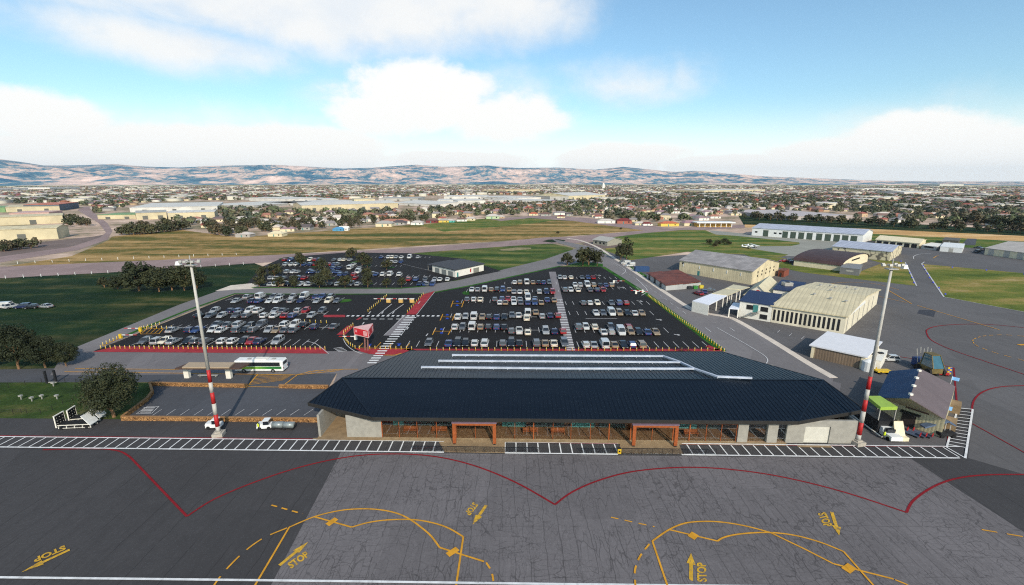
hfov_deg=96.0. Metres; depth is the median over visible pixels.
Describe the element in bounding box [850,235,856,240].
hangar door
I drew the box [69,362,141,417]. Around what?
tree
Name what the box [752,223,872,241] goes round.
hangar row
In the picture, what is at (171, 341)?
parked car
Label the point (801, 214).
warehouse
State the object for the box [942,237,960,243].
plant room
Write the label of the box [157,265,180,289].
tree
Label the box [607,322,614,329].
parked car
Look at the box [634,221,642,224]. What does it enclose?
house
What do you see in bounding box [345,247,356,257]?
tree
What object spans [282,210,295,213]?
house
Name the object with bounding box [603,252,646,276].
verge
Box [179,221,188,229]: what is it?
tree
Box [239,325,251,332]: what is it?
parked car
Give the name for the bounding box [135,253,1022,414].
car park markings
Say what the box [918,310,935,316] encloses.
pavement marking
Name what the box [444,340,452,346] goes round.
parked car
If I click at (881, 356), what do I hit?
tank annexe
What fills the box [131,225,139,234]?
tree
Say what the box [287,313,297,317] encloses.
parked car
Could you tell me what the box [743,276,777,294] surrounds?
roof
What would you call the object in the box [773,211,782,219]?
tree
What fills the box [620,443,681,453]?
paving
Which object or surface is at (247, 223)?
tree
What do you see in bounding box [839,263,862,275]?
lean to
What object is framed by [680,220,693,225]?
house
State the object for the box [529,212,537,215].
house
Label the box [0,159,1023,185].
hills
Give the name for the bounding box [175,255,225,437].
light mast
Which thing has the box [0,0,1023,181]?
sky
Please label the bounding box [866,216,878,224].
tree
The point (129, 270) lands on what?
tree
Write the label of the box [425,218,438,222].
house
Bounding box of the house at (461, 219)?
[457,217,466,220]
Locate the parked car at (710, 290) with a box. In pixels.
[706,288,715,291]
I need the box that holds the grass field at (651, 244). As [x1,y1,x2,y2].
[606,230,799,259]
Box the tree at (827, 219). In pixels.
[824,215,833,222]
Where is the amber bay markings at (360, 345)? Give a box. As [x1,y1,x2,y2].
[103,301,463,354]
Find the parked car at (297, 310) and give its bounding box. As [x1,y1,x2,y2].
[293,307,302,312]
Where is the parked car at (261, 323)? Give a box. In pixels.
[254,319,267,327]
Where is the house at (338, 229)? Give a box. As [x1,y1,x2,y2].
[332,227,344,230]
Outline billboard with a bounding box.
[353,323,373,349]
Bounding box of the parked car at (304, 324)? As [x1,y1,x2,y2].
[298,321,309,327]
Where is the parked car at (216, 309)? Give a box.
[209,306,220,311]
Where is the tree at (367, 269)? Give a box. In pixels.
[361,267,372,276]
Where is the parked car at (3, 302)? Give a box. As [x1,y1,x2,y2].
[0,301,12,307]
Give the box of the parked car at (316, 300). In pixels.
[312,298,321,302]
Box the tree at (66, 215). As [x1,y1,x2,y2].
[63,214,72,218]
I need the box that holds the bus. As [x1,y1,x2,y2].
[234,357,287,372]
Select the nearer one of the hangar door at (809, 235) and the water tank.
the water tank
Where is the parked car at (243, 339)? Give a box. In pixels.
[237,335,250,343]
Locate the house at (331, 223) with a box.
[325,221,337,225]
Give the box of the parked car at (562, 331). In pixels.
[559,328,566,334]
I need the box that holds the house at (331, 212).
[324,210,334,215]
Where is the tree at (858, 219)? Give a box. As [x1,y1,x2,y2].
[853,217,862,222]
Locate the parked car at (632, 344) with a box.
[627,341,636,347]
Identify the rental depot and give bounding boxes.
[427,259,484,276]
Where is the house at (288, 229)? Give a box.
[280,226,295,231]
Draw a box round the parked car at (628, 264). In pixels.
[625,262,634,266]
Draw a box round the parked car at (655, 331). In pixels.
[650,328,660,334]
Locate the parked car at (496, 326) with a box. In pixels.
[493,324,499,329]
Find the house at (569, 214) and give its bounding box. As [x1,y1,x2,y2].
[565,212,572,215]
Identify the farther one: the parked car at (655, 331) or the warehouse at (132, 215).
the warehouse at (132, 215)
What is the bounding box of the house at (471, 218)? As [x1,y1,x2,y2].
[467,217,475,220]
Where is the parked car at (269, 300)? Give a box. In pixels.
[265,298,273,302]
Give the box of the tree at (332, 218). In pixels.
[327,217,337,221]
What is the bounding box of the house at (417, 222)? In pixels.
[411,220,423,224]
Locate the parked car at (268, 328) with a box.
[263,325,274,332]
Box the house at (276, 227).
[272,224,284,229]
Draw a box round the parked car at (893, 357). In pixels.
[885,354,900,361]
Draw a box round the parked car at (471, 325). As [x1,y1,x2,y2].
[468,321,476,329]
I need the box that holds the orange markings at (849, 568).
[65,256,1023,584]
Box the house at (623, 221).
[616,218,631,223]
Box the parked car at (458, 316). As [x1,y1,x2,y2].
[454,313,461,319]
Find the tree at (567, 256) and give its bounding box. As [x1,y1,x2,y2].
[561,252,574,264]
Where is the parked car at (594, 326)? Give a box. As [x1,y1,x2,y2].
[590,324,597,329]
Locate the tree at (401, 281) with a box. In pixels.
[397,277,405,286]
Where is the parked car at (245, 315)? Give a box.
[241,313,252,317]
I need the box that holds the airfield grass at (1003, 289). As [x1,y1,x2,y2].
[923,264,1023,311]
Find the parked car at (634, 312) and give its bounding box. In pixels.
[630,310,638,315]
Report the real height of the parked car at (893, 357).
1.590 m
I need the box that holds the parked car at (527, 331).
[524,329,530,335]
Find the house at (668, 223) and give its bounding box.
[657,221,678,225]
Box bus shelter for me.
[175,362,250,378]
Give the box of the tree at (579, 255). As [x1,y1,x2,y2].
[575,247,591,265]
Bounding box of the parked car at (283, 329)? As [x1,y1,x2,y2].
[279,327,290,332]
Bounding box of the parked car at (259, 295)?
[254,292,265,298]
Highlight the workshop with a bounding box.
[647,270,700,290]
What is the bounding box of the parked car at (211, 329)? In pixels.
[207,325,218,332]
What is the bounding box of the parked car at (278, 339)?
[270,334,284,344]
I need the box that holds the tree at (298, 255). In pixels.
[294,252,305,264]
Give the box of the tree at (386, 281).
[381,278,390,286]
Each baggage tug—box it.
[205,417,223,429]
[256,417,272,430]
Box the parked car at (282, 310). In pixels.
[277,308,288,312]
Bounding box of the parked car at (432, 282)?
[429,280,435,285]
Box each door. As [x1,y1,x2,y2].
[17,234,26,239]
[753,305,758,312]
[763,230,768,236]
[782,231,788,237]
[790,232,795,237]
[798,232,804,238]
[803,427,829,442]
[806,233,812,239]
[816,233,821,239]
[824,234,831,240]
[833,234,839,241]
[842,235,848,240]
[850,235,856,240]
[901,412,915,427]
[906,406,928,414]
[988,249,994,255]
[1003,251,1009,257]
[1016,252,1023,259]
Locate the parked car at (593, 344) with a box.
[589,341,597,347]
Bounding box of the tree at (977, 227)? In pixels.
[973,222,982,229]
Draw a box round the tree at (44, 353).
[20,334,60,367]
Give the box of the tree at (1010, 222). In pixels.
[1004,218,1012,227]
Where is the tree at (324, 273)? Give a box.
[320,268,332,281]
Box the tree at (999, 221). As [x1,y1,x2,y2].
[991,214,1012,224]
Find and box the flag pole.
[950,376,959,383]
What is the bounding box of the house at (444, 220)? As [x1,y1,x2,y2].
[439,218,448,221]
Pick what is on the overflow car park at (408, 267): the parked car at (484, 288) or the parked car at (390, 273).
the parked car at (390, 273)
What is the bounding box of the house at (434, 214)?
[432,212,440,217]
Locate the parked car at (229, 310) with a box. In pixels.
[225,308,234,312]
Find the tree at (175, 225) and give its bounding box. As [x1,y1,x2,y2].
[171,221,178,230]
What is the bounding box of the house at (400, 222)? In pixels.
[393,220,406,224]
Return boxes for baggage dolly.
[271,421,283,429]
[282,422,295,429]
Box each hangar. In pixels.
[679,250,778,284]
[770,282,880,333]
[793,249,868,270]
[832,240,903,260]
[875,235,925,247]
[984,241,1023,259]
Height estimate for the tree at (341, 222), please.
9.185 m
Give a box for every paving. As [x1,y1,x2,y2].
[94,291,721,354]
[439,441,504,452]
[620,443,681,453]
[798,445,831,447]
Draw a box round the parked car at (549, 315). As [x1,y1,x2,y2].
[546,313,553,318]
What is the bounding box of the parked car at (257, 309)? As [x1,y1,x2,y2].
[252,307,264,312]
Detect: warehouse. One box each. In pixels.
[0,188,27,190]
[0,206,5,211]
[0,213,63,225]
[0,224,69,240]
[5,204,59,211]
[9,210,62,214]
[19,187,79,189]
[23,202,78,210]
[97,212,136,218]
[130,202,222,211]
[135,210,166,219]
[167,209,217,218]
[221,201,310,206]
[249,197,317,200]
[277,200,351,205]
[293,200,397,210]
[316,198,337,199]
[352,198,374,200]
[379,197,424,200]
[397,200,478,206]
[444,195,488,198]
[451,198,484,203]
[481,196,540,198]
[482,189,539,191]
[488,198,562,202]
[533,195,568,199]
[537,192,604,199]
[668,189,764,191]
[724,209,852,219]
[845,188,907,189]
[877,191,930,193]
[919,184,963,185]
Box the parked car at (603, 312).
[599,310,606,315]
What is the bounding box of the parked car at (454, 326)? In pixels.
[451,324,458,329]
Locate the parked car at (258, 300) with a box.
[253,298,264,302]
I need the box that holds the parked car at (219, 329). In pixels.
[214,326,228,332]
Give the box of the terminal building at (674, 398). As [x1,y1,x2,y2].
[307,350,861,446]
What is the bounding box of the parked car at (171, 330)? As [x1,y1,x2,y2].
[164,327,181,332]
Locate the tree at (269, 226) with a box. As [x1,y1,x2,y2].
[265,224,272,231]
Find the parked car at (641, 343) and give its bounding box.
[635,340,646,347]
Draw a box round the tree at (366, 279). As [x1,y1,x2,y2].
[361,272,372,286]
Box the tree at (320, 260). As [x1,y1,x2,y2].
[314,257,329,271]
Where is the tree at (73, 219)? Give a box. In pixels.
[71,216,77,224]
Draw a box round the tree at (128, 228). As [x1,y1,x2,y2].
[124,225,136,234]
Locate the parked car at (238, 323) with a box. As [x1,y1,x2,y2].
[232,320,245,326]
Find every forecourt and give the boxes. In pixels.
[51,351,840,413]
[583,242,620,247]
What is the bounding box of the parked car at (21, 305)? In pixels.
[12,302,31,308]
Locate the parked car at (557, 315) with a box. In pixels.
[554,313,560,317]
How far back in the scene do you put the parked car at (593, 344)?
124.61 m
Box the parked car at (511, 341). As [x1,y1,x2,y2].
[507,336,514,346]
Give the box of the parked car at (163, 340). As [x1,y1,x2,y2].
[157,336,172,343]
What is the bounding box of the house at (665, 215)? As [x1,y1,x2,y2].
[660,213,670,218]
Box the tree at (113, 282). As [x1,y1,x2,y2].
[106,275,124,288]
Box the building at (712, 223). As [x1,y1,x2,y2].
[692,221,735,226]
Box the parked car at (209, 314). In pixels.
[203,312,217,318]
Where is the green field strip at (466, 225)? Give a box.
[420,218,552,231]
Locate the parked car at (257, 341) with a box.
[252,337,266,344]
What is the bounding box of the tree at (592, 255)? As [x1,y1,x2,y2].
[583,248,594,264]
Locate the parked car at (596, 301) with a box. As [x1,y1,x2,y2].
[594,299,600,304]
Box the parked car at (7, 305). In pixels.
[1,303,17,308]
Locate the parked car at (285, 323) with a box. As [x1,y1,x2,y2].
[279,320,290,326]
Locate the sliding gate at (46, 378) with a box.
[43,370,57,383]
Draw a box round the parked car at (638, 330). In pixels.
[634,327,642,334]
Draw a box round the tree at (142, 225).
[137,224,145,233]
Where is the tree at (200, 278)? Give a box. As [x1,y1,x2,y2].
[182,269,206,288]
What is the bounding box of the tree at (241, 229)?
[234,227,248,233]
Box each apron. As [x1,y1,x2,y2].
[0,408,1023,584]
[271,452,1023,584]
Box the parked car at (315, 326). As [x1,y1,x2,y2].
[309,323,319,329]
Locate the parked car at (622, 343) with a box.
[618,340,627,347]
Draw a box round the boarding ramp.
[892,421,908,440]
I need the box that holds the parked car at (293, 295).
[288,293,296,297]
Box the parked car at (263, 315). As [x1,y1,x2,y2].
[259,313,269,317]
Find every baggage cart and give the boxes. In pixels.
[905,430,920,437]
[907,427,927,437]
[913,427,933,438]
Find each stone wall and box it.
[121,383,153,415]
[121,415,316,421]
[148,381,247,387]
[279,384,328,388]
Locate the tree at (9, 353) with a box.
[0,323,36,368]
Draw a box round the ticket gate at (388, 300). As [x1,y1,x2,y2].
[374,298,390,302]
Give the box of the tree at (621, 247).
[615,243,628,259]
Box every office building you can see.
[738,290,781,321]
[921,242,941,249]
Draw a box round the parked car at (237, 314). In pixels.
[230,310,243,318]
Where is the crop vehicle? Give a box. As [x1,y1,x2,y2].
[913,348,945,375]
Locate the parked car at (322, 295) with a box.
[318,293,325,298]
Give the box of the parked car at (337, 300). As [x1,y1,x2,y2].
[333,298,341,302]
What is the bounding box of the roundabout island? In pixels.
[544,239,564,242]
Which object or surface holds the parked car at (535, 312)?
on the car park at (421, 327)
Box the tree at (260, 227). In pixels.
[258,224,264,231]
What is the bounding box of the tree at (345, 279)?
[336,275,352,285]
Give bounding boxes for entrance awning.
[728,303,739,317]
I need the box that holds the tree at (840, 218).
[836,215,846,221]
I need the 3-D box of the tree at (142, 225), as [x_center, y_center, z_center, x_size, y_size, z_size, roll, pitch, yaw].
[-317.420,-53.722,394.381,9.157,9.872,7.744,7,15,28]
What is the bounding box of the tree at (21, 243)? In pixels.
[14,238,29,248]
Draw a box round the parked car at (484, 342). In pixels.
[480,338,488,346]
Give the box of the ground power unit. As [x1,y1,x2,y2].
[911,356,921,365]
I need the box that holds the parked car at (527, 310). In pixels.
[524,308,530,315]
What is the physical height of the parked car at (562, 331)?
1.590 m
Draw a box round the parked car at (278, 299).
[272,296,282,302]
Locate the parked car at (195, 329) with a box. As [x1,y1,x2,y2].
[189,326,205,332]
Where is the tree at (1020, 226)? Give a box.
[1013,222,1023,232]
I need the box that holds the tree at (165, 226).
[157,224,167,231]
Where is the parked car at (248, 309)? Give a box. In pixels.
[244,306,255,312]
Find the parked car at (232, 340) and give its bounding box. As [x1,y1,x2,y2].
[226,337,239,343]
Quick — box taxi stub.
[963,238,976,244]
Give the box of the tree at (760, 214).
[753,212,763,219]
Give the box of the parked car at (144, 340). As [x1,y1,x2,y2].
[137,336,152,343]
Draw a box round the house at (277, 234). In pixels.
[268,231,287,236]
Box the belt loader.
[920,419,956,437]
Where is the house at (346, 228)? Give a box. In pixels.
[339,226,349,230]
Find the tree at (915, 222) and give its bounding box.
[912,220,919,227]
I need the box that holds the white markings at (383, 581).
[0,408,973,584]
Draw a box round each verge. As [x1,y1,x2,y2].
[128,293,422,333]
[251,286,424,288]
[433,266,602,292]
[566,262,602,265]
[602,267,725,350]
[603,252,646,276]
[747,255,914,285]
[871,234,1020,247]
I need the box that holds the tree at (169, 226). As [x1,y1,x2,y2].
[159,222,171,231]
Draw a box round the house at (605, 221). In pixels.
[597,219,614,222]
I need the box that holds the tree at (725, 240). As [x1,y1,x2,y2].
[721,238,727,243]
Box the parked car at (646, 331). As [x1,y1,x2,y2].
[642,329,651,334]
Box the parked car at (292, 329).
[287,327,300,332]
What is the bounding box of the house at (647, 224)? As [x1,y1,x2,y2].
[642,222,652,225]
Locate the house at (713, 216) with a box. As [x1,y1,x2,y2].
[707,214,720,217]
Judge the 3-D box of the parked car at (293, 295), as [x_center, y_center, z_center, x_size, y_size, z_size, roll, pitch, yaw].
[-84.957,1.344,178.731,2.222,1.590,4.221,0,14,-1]
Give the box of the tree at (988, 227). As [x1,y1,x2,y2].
[983,225,993,230]
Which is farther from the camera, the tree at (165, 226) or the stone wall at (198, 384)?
the tree at (165, 226)
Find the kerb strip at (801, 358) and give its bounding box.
[566,238,837,377]
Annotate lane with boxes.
[0,368,335,385]
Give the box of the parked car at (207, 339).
[198,337,213,344]
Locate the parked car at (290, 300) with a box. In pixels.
[287,298,295,302]
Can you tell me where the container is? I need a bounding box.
[634,266,649,271]
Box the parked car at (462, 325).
[459,322,465,329]
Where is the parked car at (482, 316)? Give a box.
[479,313,485,319]
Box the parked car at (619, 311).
[615,308,622,315]
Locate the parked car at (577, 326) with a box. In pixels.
[574,323,582,329]
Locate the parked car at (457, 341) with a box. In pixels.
[453,336,461,346]
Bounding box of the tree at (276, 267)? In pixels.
[267,263,282,275]
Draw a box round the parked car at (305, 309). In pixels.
[301,306,310,312]
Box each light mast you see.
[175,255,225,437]
[851,259,908,446]
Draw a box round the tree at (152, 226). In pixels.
[146,224,156,233]
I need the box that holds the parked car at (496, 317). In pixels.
[493,314,499,319]
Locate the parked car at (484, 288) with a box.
[482,285,487,291]
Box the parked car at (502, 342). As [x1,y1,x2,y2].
[499,339,506,346]
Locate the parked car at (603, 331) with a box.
[598,329,607,334]
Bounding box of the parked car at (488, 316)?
[486,314,491,319]
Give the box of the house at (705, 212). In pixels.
[701,210,711,215]
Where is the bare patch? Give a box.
[499,247,530,250]
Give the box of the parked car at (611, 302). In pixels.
[608,300,614,305]
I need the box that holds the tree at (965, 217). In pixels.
[961,214,973,222]
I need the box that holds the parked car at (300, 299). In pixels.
[296,297,304,302]
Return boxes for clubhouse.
[592,236,622,245]
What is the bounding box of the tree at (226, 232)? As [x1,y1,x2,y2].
[222,228,232,234]
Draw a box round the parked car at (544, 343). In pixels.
[541,339,548,346]
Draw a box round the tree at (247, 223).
[244,221,252,227]
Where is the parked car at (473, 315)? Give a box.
[470,311,477,319]
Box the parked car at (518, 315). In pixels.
[515,312,521,317]
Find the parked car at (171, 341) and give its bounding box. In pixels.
[164,337,182,344]
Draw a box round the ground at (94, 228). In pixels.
[0,184,1023,386]
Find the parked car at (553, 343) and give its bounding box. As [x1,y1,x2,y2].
[549,340,557,346]
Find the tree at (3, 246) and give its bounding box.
[0,243,6,251]
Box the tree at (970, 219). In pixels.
[967,216,981,223]
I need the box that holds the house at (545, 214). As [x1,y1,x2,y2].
[540,212,550,215]
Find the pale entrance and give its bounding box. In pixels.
[216,283,257,290]
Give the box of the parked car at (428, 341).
[424,338,433,346]
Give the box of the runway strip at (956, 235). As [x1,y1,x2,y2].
[745,224,1023,240]
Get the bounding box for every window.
[746,305,752,309]
[759,314,766,319]
[760,307,767,312]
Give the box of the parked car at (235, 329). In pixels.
[230,326,242,332]
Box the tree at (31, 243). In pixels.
[24,240,37,247]
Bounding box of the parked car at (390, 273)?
[387,271,393,275]
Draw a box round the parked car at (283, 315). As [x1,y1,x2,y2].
[280,313,288,318]
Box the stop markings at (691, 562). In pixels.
[22,502,840,581]
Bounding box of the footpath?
[385,272,574,348]
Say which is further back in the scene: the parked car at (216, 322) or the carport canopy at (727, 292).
the carport canopy at (727, 292)
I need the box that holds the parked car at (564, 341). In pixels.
[560,336,568,346]
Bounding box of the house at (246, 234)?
[234,232,254,236]
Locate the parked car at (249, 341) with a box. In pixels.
[244,336,259,344]
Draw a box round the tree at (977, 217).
[971,213,983,222]
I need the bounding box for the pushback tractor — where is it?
[877,426,903,440]
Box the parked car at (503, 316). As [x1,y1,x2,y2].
[501,313,506,319]
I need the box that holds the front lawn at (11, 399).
[0,382,149,418]
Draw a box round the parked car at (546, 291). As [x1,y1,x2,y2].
[543,288,548,293]
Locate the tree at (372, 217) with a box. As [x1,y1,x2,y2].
[368,215,376,220]
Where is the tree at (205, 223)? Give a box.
[202,221,209,226]
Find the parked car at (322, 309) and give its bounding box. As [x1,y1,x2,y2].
[317,306,326,312]
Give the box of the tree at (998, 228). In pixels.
[994,226,1003,231]
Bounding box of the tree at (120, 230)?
[114,227,123,234]
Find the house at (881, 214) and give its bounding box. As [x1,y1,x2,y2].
[876,213,888,217]
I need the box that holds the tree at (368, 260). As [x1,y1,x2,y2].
[361,255,372,264]
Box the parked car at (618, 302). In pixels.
[615,299,622,304]
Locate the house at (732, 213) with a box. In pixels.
[728,212,741,214]
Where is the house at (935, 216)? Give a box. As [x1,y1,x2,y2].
[927,214,945,217]
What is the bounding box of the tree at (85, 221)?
[82,219,91,224]
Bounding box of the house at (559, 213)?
[553,211,566,214]
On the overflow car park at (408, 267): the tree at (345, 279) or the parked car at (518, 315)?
the tree at (345, 279)
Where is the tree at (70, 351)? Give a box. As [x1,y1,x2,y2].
[48,341,79,365]
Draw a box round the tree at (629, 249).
[623,237,633,258]
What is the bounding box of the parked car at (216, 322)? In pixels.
[209,320,224,326]
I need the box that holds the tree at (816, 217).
[811,214,821,221]
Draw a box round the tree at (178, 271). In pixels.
[166,265,195,290]
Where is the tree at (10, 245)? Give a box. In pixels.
[6,242,18,249]
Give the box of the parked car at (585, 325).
[582,322,589,329]
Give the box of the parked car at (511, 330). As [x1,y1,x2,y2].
[508,328,514,333]
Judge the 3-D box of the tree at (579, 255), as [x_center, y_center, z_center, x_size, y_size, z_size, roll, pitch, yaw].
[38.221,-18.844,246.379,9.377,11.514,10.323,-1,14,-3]
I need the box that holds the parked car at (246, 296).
[242,294,252,298]
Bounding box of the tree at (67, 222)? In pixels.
[60,219,73,225]
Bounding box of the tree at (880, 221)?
[876,218,886,224]
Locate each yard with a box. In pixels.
[0,235,101,256]
[608,241,1023,473]
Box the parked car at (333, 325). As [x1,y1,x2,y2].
[328,323,339,329]
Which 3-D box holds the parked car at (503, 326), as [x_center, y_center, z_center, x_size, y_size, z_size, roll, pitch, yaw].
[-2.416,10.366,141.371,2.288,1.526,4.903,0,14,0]
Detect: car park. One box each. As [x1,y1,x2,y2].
[95,267,712,350]
[129,384,324,416]
[248,252,499,287]
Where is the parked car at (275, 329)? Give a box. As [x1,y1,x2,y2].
[270,326,283,332]
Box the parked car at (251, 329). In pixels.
[247,327,259,332]
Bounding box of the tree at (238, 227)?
[235,226,247,233]
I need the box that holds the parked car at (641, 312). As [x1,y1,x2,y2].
[637,309,645,315]
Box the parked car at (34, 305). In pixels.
[23,303,39,308]
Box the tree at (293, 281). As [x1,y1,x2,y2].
[288,275,299,286]
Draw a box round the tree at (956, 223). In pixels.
[950,219,964,228]
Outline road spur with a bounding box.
[492,215,670,230]
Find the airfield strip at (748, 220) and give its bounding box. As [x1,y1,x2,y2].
[738,215,1023,235]
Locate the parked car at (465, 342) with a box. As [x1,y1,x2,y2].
[461,338,468,346]
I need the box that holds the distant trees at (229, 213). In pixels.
[0,185,1023,226]
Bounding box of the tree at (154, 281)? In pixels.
[140,267,167,291]
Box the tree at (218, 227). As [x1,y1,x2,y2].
[212,225,222,234]
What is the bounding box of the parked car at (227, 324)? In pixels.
[221,321,232,326]
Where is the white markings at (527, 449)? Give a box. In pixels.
[505,447,538,452]
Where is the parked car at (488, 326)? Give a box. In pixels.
[485,324,491,329]
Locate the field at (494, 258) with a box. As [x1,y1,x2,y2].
[413,244,572,281]
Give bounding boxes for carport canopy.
[691,293,727,314]
[712,289,740,303]
[725,284,749,299]
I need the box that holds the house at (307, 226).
[297,224,313,229]
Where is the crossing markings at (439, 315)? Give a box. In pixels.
[347,302,574,362]
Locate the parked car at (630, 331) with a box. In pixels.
[626,327,634,334]
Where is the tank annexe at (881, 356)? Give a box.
[867,349,887,368]
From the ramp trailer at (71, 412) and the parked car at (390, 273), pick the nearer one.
the ramp trailer at (71, 412)
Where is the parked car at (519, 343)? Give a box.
[515,339,522,346]
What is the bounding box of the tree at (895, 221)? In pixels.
[889,218,897,226]
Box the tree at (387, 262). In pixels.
[380,259,392,269]
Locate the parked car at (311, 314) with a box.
[306,311,316,317]
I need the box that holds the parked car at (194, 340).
[189,337,200,343]
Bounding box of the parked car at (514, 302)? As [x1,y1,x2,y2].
[511,299,516,304]
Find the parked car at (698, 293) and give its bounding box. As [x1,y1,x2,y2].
[693,291,703,295]
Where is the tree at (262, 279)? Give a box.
[252,276,266,286]
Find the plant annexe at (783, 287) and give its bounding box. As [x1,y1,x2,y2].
[772,280,805,297]
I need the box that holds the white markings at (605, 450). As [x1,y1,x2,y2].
[581,448,617,453]
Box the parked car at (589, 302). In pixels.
[586,300,592,304]
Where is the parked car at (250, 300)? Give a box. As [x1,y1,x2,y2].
[247,298,254,302]
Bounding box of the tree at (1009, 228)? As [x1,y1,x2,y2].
[1005,225,1018,232]
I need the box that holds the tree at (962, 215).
[952,212,966,218]
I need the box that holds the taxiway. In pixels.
[709,230,836,255]
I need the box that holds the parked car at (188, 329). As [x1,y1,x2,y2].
[183,326,193,332]
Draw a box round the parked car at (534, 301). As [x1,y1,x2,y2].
[531,298,537,304]
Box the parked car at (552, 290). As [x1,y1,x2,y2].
[550,288,555,293]
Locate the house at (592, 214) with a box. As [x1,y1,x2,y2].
[590,213,603,216]
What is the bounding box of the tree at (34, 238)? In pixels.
[30,237,41,246]
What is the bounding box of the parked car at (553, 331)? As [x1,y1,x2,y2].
[550,328,557,334]
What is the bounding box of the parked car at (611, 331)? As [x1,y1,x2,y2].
[607,328,614,334]
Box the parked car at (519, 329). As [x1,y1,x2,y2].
[516,326,522,334]
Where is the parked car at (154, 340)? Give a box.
[149,336,162,344]
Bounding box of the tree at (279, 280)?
[272,276,285,286]
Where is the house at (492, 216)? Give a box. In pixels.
[486,214,498,218]
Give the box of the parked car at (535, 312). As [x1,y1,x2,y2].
[532,309,538,314]
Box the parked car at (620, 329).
[616,324,625,335]
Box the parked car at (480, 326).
[477,324,483,329]
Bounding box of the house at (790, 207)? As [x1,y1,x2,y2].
[785,205,794,209]
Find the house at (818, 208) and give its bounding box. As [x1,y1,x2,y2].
[811,207,823,211]
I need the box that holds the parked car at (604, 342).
[599,338,609,348]
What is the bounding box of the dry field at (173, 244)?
[12,220,641,265]
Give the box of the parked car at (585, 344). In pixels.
[581,341,589,347]
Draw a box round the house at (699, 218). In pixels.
[694,216,708,220]
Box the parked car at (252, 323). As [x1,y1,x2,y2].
[246,321,256,326]
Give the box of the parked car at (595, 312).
[592,309,599,315]
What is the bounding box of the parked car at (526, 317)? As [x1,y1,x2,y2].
[523,314,529,320]
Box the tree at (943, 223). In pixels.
[935,219,949,228]
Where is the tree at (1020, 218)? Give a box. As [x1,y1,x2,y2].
[1013,215,1023,224]
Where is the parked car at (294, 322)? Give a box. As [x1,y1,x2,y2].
[289,319,300,326]
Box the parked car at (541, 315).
[539,313,544,318]
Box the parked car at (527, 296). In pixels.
[525,292,530,300]
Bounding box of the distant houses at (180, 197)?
[0,185,1023,210]
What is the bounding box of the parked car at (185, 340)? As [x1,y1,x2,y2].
[181,336,195,343]
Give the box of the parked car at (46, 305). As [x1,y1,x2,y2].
[38,303,53,308]
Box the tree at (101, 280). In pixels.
[96,277,109,287]
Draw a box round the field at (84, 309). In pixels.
[0,263,260,368]
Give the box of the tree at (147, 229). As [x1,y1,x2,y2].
[144,226,151,232]
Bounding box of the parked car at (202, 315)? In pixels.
[194,312,205,317]
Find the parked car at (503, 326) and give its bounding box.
[500,324,507,329]
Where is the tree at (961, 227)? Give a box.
[957,224,965,229]
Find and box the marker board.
[944,367,951,375]
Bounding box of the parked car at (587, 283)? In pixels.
[584,280,590,286]
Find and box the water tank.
[861,359,875,371]
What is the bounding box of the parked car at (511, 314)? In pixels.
[509,312,514,317]
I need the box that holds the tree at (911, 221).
[904,218,913,226]
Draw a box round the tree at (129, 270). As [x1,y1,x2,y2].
[115,261,155,290]
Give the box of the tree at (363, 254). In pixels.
[355,252,367,264]
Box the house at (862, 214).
[858,212,867,216]
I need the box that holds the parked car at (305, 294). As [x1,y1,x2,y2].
[299,291,309,298]
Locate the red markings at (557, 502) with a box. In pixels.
[0,324,1023,516]
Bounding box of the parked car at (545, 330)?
[542,325,549,334]
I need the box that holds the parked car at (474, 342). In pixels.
[471,339,478,346]
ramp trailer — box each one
[52,411,98,429]
[66,405,105,420]
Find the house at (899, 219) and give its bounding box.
[888,217,904,221]
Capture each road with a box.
[0,207,111,261]
[0,225,744,277]
[78,248,576,350]
[553,239,832,384]
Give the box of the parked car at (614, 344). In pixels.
[610,341,618,347]
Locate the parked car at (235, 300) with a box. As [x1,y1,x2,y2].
[230,298,241,302]
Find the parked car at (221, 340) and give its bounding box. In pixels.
[216,337,228,343]
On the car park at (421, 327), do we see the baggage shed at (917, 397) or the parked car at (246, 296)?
the parked car at (246, 296)
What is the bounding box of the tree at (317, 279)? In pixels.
[309,273,327,286]
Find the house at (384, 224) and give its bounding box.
[375,221,394,226]
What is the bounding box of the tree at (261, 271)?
[255,266,266,275]
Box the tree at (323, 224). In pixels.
[317,221,326,227]
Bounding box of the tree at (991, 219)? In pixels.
[987,216,999,224]
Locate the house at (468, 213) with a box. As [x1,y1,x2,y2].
[461,211,472,217]
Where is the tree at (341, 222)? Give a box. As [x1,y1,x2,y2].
[335,219,344,225]
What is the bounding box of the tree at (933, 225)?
[931,222,939,227]
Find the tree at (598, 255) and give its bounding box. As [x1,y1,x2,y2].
[591,249,603,263]
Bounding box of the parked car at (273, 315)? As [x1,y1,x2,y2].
[268,313,280,318]
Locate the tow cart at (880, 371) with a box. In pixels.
[874,367,890,374]
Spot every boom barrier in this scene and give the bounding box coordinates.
[118,334,136,338]
[124,327,142,331]
[339,335,356,339]
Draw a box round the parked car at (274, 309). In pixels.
[270,307,279,312]
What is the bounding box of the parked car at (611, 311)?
[607,306,615,315]
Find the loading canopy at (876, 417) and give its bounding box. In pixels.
[852,396,897,436]
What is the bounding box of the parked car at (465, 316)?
[462,313,468,319]
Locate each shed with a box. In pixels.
[778,268,788,276]
[809,331,881,368]
[878,368,961,436]
[940,242,964,252]
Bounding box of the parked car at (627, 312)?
[623,309,630,315]
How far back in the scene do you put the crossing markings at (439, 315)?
136.06 m
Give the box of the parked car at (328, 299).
[324,296,333,302]
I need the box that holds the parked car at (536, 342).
[532,338,540,346]
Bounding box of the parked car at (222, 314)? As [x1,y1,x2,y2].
[216,311,227,317]

